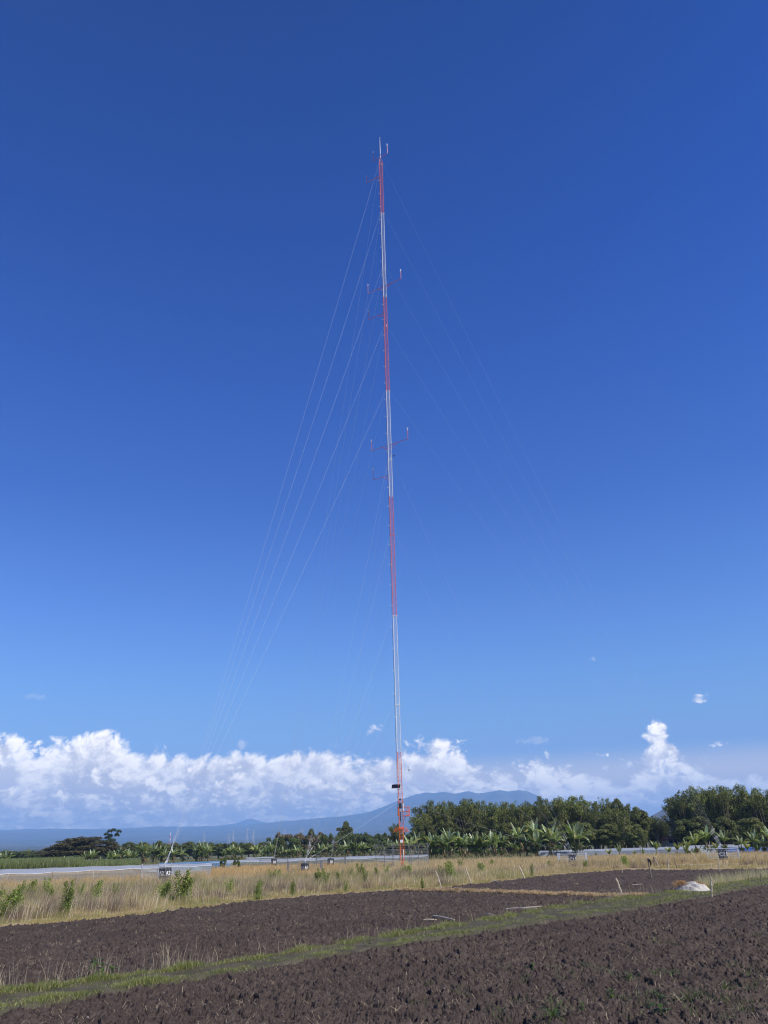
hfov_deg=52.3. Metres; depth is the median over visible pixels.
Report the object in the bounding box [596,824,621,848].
leafy tree
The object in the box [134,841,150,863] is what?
banana plant
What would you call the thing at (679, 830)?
leafy tree
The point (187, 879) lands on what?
leafy shrub
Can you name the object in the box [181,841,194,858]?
leafy tree
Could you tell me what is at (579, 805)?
bamboo clump
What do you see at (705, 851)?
crop net
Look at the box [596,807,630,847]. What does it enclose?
bamboo clump
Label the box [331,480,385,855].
guy wire
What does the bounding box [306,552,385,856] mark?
guy wire
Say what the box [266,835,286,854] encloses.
bush
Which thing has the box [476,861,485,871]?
leafy shrub
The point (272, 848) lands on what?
banana plant
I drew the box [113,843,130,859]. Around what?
leafy tree
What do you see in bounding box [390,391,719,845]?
guy wire
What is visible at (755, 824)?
leafy tree
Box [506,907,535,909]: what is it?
lying pole
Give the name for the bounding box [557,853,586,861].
anchor cage
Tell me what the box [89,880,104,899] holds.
leafy shrub
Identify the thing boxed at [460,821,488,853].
leafy tree
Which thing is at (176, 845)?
leafy tree
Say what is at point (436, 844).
banana plant
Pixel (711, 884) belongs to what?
bamboo stake
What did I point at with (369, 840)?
bush
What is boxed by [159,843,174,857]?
leafy tree
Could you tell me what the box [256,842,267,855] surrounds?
leafy tree
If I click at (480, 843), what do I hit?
banana plant
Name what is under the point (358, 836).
bush
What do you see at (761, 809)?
bamboo clump
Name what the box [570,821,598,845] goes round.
leafy tree
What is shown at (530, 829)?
banana plant
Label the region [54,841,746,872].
fence
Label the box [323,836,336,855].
bush
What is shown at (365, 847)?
banana plant
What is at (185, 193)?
sky
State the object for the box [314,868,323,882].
leafy shrub
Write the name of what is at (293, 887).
leafy shrub
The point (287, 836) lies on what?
bush
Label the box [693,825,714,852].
banana plant
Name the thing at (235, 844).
leafy tree
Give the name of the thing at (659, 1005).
weed plant
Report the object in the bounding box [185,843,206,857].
leafy tree
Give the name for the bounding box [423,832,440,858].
banana plant
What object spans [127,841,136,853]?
leafy tree
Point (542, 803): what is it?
bamboo clump
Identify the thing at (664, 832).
bamboo clump
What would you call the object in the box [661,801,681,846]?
bamboo clump
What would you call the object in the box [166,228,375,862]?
guy wire
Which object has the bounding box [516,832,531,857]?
banana plant
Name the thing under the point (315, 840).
bush
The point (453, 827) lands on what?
leafy tree
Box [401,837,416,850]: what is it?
bush
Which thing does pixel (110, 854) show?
banana plant
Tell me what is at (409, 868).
leafy shrub
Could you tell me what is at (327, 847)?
banana plant
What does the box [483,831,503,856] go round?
banana plant
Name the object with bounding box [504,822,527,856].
banana plant
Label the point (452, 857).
rough undergrowth
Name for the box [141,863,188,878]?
anchor cage
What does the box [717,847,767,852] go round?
crop net
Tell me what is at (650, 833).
leafy tree
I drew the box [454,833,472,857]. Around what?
banana plant
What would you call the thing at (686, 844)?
banana plant
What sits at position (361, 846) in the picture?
banana plant
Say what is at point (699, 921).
ploughed field
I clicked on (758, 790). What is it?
bamboo clump
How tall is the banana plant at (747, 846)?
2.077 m
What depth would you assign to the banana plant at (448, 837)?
151.77 m
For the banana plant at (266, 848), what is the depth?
223.95 m
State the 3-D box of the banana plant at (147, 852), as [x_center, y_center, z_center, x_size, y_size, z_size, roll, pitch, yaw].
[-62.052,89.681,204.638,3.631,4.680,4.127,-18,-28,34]
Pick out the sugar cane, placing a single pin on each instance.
(41, 862)
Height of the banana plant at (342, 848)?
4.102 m
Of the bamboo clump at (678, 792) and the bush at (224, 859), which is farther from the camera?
the bamboo clump at (678, 792)
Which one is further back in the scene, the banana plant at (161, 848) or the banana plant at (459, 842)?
the banana plant at (161, 848)
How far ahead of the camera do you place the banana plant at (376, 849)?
227.88 m
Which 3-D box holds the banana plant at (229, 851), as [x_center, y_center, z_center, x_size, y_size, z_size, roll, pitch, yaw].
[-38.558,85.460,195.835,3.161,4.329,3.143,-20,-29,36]
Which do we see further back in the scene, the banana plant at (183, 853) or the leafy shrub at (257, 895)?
the banana plant at (183, 853)
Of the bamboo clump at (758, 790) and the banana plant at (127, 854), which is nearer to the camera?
the banana plant at (127, 854)
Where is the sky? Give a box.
[0,0,767,829]
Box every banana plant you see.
[0,850,15,858]
[81,851,90,860]
[87,849,99,859]
[104,849,116,859]
[115,847,127,858]
[123,849,133,858]
[128,850,138,858]
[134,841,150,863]
[137,848,153,863]
[148,842,162,862]
[157,841,170,862]
[157,849,167,862]
[166,846,180,862]
[177,847,188,861]
[191,844,204,861]
[194,841,212,861]
[202,844,215,860]
[223,845,234,859]
[229,844,241,859]
[235,847,243,859]
[250,845,261,858]
[257,849,265,858]
[262,845,271,858]
[266,843,276,858]
[277,846,286,857]
[289,849,296,857]
[292,845,303,856]
[313,843,326,857]
[322,843,330,856]
[337,844,346,856]
[341,841,353,856]
[349,840,360,855]
[358,841,365,855]
[362,842,370,854]
[371,843,380,855]
[379,839,392,855]
[392,840,402,854]
[398,835,419,859]
[407,832,426,857]
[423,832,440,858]
[432,834,441,856]
[433,831,455,858]
[436,828,463,856]
[452,831,468,856]
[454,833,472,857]
[463,831,481,855]
[475,834,489,856]
[478,833,494,856]
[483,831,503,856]
[497,832,508,855]
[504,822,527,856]
[507,840,518,855]
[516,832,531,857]
[518,818,547,853]
[525,828,548,856]
[533,821,562,855]
[546,828,565,851]
[561,822,589,855]
[566,826,591,850]
[614,844,623,853]
[651,841,660,853]
[673,843,680,853]
[681,844,688,855]
[682,838,693,853]
[683,832,704,853]
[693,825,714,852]
[710,842,718,852]
[714,830,733,849]
[732,835,747,851]
[743,830,763,852]
[744,842,750,853]
[752,836,767,851]
[760,826,767,850]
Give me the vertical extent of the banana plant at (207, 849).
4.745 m
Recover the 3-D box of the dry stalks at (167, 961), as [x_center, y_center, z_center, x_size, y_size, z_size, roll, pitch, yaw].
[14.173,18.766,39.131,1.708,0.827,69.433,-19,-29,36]
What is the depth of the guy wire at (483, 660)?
101.39 m
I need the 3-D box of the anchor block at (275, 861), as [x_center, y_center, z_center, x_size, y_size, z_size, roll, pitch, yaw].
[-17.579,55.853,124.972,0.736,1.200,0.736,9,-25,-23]
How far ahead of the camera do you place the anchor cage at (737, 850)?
83.37 m
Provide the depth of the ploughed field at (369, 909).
28.42 m
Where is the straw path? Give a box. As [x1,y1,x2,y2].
[401,887,649,896]
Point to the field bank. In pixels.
(557, 913)
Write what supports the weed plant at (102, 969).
on the field bank
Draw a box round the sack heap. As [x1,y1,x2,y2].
[672,880,709,890]
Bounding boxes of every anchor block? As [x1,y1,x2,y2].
[158,865,171,879]
[271,859,276,865]
[301,861,308,871]
[327,857,333,864]
[568,853,576,861]
[718,847,727,858]
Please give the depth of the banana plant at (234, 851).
205.97 m
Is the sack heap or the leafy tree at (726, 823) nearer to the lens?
the sack heap
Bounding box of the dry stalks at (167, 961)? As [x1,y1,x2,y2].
[0,873,761,985]
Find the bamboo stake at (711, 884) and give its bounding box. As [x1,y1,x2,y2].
[710,876,715,896]
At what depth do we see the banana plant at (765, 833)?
119.68 m
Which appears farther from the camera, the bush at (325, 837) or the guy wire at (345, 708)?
the bush at (325, 837)
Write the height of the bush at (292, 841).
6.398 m
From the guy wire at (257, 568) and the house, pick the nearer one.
the guy wire at (257, 568)
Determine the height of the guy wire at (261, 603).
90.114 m
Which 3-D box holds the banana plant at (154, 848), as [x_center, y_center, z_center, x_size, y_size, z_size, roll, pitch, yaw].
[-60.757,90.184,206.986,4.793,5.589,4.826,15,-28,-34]
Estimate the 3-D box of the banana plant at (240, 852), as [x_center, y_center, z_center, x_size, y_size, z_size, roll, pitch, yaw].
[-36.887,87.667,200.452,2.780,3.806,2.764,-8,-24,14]
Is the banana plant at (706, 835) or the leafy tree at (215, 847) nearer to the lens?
the banana plant at (706, 835)
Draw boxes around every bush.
[219,857,226,866]
[233,857,239,866]
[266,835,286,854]
[275,832,292,855]
[280,834,292,856]
[285,837,301,855]
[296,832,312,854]
[305,836,321,855]
[317,832,324,855]
[319,834,332,851]
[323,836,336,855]
[334,836,342,853]
[337,832,348,853]
[339,835,356,854]
[349,832,368,854]
[357,833,369,852]
[362,837,379,853]
[369,835,382,853]
[374,832,386,851]
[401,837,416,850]
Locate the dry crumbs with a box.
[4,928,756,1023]
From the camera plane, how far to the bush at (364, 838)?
254.68 m
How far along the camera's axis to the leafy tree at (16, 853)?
412.80 m
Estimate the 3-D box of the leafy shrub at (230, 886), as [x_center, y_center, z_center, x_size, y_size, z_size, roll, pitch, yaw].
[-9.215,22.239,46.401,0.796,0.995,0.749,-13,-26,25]
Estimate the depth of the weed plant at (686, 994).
13.06 m
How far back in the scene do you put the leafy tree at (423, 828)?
208.30 m
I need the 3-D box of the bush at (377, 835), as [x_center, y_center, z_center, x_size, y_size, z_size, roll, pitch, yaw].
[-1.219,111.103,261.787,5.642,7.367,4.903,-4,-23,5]
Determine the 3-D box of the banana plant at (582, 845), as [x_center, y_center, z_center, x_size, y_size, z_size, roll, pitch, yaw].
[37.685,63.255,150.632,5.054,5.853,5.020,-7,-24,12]
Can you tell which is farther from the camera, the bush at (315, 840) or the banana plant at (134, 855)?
the bush at (315, 840)
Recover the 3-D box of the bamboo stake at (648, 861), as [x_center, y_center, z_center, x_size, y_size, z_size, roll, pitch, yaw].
[18.576,24.933,54.539,0.286,1.479,0.176,-2,-23,0]
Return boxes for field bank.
[0,879,767,1014]
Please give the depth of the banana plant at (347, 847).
221.71 m
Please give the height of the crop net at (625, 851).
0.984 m
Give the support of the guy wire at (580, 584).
attached to the lattice tower
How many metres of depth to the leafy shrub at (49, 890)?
44.01 m
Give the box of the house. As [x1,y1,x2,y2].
[659,837,682,846]
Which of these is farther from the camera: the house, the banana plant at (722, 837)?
the house
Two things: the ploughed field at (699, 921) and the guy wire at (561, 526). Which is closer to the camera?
the ploughed field at (699, 921)
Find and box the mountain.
[220,818,264,825]
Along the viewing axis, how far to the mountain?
21370.86 m
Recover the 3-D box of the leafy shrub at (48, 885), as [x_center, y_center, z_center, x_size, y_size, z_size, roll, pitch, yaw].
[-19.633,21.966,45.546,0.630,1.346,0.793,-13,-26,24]
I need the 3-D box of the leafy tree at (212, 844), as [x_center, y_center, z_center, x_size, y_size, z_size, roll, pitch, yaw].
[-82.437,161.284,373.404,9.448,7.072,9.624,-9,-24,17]
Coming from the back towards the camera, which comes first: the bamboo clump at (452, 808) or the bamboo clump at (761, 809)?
the bamboo clump at (452, 808)
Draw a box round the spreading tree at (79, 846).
[33,836,125,858]
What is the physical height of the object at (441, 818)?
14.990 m
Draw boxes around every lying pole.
[432,915,454,919]
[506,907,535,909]
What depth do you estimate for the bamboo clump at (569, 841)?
225.02 m
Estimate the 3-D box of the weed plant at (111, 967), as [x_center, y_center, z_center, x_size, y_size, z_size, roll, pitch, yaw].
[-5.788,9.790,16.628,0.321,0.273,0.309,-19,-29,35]
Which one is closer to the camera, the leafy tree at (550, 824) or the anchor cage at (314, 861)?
the anchor cage at (314, 861)
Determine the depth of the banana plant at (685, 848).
117.23 m
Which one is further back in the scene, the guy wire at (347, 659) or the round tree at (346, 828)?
the round tree at (346, 828)
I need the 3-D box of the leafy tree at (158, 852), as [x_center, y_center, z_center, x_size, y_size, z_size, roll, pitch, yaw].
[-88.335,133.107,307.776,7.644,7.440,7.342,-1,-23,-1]
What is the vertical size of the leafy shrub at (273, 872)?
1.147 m
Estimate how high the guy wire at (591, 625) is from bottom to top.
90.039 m
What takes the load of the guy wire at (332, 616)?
attached to the lattice tower
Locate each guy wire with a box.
[165,330,382,863]
[165,393,384,861]
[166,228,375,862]
[166,269,381,861]
[167,164,378,862]
[274,223,379,856]
[274,286,379,855]
[274,332,383,853]
[275,416,380,848]
[276,184,376,845]
[306,461,387,857]
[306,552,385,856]
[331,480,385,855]
[387,270,720,845]
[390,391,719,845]
[393,462,569,845]
[395,189,721,845]
[395,234,720,844]
[419,377,719,844]
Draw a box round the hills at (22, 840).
[0,790,657,851]
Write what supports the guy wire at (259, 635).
attached to the lattice tower
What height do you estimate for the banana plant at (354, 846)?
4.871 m
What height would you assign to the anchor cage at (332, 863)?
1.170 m
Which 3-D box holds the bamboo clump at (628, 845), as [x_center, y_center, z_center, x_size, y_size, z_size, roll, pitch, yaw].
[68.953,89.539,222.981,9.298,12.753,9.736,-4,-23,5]
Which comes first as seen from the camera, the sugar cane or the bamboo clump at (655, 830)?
the sugar cane
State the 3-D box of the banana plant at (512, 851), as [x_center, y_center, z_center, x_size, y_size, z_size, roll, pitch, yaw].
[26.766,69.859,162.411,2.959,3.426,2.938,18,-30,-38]
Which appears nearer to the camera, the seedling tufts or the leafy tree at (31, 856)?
the seedling tufts
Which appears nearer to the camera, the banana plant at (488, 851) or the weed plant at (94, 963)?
the weed plant at (94, 963)
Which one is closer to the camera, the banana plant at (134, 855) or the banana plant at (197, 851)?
the banana plant at (134, 855)
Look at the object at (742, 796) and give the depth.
210.52 m
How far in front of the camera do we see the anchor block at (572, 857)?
89.93 m
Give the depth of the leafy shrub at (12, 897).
34.66 m
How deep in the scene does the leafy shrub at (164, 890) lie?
41.04 m
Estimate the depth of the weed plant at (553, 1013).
11.76 m
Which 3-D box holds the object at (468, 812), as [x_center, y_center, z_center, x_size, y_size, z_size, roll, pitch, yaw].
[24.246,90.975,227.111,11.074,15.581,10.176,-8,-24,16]
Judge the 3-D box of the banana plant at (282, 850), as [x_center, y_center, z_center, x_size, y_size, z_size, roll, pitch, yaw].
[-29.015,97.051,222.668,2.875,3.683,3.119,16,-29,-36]
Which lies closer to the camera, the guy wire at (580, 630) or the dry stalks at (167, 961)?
the dry stalks at (167, 961)
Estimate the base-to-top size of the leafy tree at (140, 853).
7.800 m
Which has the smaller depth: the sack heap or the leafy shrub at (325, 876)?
the sack heap
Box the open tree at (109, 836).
[104,828,121,858]
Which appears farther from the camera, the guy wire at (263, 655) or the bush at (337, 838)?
the bush at (337, 838)
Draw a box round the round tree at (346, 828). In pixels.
[336,821,353,855]
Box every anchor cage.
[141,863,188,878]
[260,858,287,865]
[287,860,322,871]
[316,857,345,865]
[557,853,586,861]
[706,847,739,858]
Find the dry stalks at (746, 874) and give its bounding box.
[695,865,767,884]
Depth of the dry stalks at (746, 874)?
46.95 m
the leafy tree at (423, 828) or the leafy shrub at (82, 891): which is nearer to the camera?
the leafy shrub at (82, 891)
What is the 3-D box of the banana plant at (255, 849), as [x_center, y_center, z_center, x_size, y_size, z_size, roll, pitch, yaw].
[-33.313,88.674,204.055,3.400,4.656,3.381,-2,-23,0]
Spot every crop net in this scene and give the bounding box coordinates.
[0,863,211,879]
[159,861,230,869]
[227,854,428,863]
[539,847,684,856]
[688,844,747,853]
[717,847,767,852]
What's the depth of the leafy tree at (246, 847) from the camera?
309.85 m
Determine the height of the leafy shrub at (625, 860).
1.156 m
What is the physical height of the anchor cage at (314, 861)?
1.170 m
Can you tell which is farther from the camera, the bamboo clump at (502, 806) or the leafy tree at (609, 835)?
the bamboo clump at (502, 806)
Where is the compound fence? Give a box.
[374,843,429,866]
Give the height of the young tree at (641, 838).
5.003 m
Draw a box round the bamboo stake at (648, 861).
[647,858,651,877]
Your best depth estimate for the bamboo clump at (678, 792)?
223.74 m
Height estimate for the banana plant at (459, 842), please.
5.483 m
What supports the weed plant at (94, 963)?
on the ploughed field at (369, 909)
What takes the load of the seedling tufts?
on the ploughed field at (699, 921)
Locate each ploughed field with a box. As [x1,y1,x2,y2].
[0,868,767,986]
[0,885,767,1023]
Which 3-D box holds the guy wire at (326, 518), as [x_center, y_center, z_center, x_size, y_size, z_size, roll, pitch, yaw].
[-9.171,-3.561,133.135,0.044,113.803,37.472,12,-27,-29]
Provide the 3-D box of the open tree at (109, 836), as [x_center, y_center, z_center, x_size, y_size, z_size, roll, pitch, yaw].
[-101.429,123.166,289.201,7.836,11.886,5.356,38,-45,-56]
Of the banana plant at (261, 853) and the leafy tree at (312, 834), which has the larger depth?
the leafy tree at (312, 834)
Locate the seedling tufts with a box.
[363,932,766,1022]
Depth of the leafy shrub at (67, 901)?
34.21 m
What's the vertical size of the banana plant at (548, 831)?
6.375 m
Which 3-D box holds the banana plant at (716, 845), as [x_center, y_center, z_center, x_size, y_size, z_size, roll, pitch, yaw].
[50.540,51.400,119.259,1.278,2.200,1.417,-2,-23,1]
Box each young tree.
[636,829,645,847]
[731,827,739,844]
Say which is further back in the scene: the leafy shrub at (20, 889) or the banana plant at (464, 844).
the banana plant at (464, 844)
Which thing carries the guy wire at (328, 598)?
attached to the lattice tower
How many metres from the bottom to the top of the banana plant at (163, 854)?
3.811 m
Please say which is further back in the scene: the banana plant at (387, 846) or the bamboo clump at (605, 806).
the bamboo clump at (605, 806)
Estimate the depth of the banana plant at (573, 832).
140.93 m
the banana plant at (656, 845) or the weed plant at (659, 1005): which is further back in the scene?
the banana plant at (656, 845)
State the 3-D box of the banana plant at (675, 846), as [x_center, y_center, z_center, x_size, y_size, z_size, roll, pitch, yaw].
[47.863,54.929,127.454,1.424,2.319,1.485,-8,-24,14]
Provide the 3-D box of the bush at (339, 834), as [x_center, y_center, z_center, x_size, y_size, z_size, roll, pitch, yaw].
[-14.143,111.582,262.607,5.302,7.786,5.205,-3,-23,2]
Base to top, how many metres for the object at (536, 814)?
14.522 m
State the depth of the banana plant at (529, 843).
205.01 m
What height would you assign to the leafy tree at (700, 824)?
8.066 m
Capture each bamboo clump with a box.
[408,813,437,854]
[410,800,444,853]
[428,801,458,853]
[446,800,463,854]
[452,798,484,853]
[472,800,490,853]
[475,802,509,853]
[492,800,517,852]
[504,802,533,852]
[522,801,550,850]
[528,796,561,850]
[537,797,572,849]
[552,795,575,848]
[561,795,595,848]
[573,801,610,848]
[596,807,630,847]
[598,797,611,848]
[612,802,634,847]
[648,816,661,847]
[655,817,671,846]
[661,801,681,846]
[663,789,701,844]
[665,794,698,846]
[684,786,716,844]
[696,787,729,843]
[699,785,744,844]
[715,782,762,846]
[735,788,767,846]
[737,793,767,845]
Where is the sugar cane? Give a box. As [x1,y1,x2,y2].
[0,856,140,870]
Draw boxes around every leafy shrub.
[0,888,23,911]
[0,900,11,918]
[16,880,27,906]
[24,879,37,896]
[42,877,52,894]
[44,887,54,896]
[59,879,76,915]
[77,883,84,899]
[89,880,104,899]
[111,883,119,896]
[153,880,172,899]
[167,868,195,901]
[224,878,234,892]
[250,879,264,900]
[267,868,281,878]
[288,881,296,895]
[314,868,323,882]
[321,870,329,883]
[354,863,364,875]
[362,870,368,881]
[401,864,411,872]
[442,861,458,878]
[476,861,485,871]
[620,855,629,865]
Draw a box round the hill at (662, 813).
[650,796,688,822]
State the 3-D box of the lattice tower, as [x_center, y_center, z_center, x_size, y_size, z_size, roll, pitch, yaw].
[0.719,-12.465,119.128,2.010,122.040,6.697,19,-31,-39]
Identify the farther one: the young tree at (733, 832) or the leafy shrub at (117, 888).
the young tree at (733, 832)
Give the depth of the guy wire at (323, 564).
129.50 m
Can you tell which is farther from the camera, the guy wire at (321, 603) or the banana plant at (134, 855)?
the banana plant at (134, 855)
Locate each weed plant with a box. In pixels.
[88,958,102,969]
[95,962,107,974]
[104,965,119,974]
[530,992,579,1022]
[606,988,616,997]
[648,989,673,1015]
[669,985,698,1002]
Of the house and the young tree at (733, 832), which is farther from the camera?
the house
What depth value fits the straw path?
41.00 m
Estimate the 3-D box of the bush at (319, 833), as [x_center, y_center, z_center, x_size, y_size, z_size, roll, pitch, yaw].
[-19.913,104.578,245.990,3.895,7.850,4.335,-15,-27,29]
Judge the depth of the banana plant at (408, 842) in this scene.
155.72 m
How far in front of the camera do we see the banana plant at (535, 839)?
143.47 m
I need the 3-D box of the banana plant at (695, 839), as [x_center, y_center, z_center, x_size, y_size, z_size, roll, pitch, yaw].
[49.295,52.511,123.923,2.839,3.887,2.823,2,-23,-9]
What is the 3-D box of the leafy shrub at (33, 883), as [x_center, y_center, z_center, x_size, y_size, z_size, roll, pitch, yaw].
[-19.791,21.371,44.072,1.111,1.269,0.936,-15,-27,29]
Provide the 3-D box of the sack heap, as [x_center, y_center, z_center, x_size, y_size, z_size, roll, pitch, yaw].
[15.841,19.190,40.279,2.407,0.505,2.316,-2,-23,0]
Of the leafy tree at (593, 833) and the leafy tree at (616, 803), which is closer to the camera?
the leafy tree at (593, 833)
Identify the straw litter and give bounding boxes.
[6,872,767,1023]
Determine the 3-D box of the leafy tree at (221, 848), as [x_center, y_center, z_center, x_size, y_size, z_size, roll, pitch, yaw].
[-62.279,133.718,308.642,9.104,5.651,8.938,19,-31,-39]
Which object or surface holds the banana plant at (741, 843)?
on the meadow at (70, 875)
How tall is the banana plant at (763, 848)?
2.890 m
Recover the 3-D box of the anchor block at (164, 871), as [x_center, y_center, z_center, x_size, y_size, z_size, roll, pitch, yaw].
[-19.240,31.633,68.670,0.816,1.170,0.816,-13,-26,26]
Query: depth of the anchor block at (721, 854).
83.61 m
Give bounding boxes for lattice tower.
[366,137,409,864]
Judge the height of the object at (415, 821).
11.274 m
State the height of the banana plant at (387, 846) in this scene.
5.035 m
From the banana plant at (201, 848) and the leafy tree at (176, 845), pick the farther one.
the leafy tree at (176, 845)
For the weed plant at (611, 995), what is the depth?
13.33 m
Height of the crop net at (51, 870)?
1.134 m
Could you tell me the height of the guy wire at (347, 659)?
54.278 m
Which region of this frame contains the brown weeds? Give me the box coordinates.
[1,856,767,919]
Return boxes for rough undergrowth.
[140,846,767,864]
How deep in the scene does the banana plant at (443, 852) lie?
161.35 m
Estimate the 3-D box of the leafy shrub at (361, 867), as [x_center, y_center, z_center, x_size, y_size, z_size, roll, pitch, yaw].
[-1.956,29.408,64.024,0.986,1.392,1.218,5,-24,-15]
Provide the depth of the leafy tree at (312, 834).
261.88 m
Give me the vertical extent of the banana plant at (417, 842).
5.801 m
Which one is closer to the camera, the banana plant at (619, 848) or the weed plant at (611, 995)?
the weed plant at (611, 995)
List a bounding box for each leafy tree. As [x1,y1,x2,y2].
[9,851,23,859]
[18,851,33,857]
[23,852,37,857]
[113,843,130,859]
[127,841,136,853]
[136,842,149,855]
[143,845,157,859]
[151,841,167,858]
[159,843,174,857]
[169,842,182,855]
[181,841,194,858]
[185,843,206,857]
[208,842,217,856]
[211,843,228,857]
[214,843,234,856]
[230,842,240,855]
[240,843,258,856]
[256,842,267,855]
[306,828,315,854]
[388,823,405,854]
[413,824,435,854]
[435,820,461,855]
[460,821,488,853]
[485,822,515,849]
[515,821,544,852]
[542,821,570,845]
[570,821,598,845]
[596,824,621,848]
[609,798,623,813]
[621,824,648,847]
[622,806,651,847]
[639,809,655,847]
[669,819,699,843]
[683,816,712,844]
[712,816,739,843]
[736,817,767,844]
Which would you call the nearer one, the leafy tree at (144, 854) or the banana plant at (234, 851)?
the banana plant at (234, 851)
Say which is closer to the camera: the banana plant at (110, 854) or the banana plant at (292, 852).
the banana plant at (110, 854)
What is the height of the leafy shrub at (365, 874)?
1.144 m
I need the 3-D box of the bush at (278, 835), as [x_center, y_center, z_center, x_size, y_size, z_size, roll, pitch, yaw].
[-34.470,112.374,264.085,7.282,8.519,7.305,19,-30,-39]
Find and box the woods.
[1,838,657,858]
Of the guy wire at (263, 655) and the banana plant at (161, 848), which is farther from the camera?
the banana plant at (161, 848)

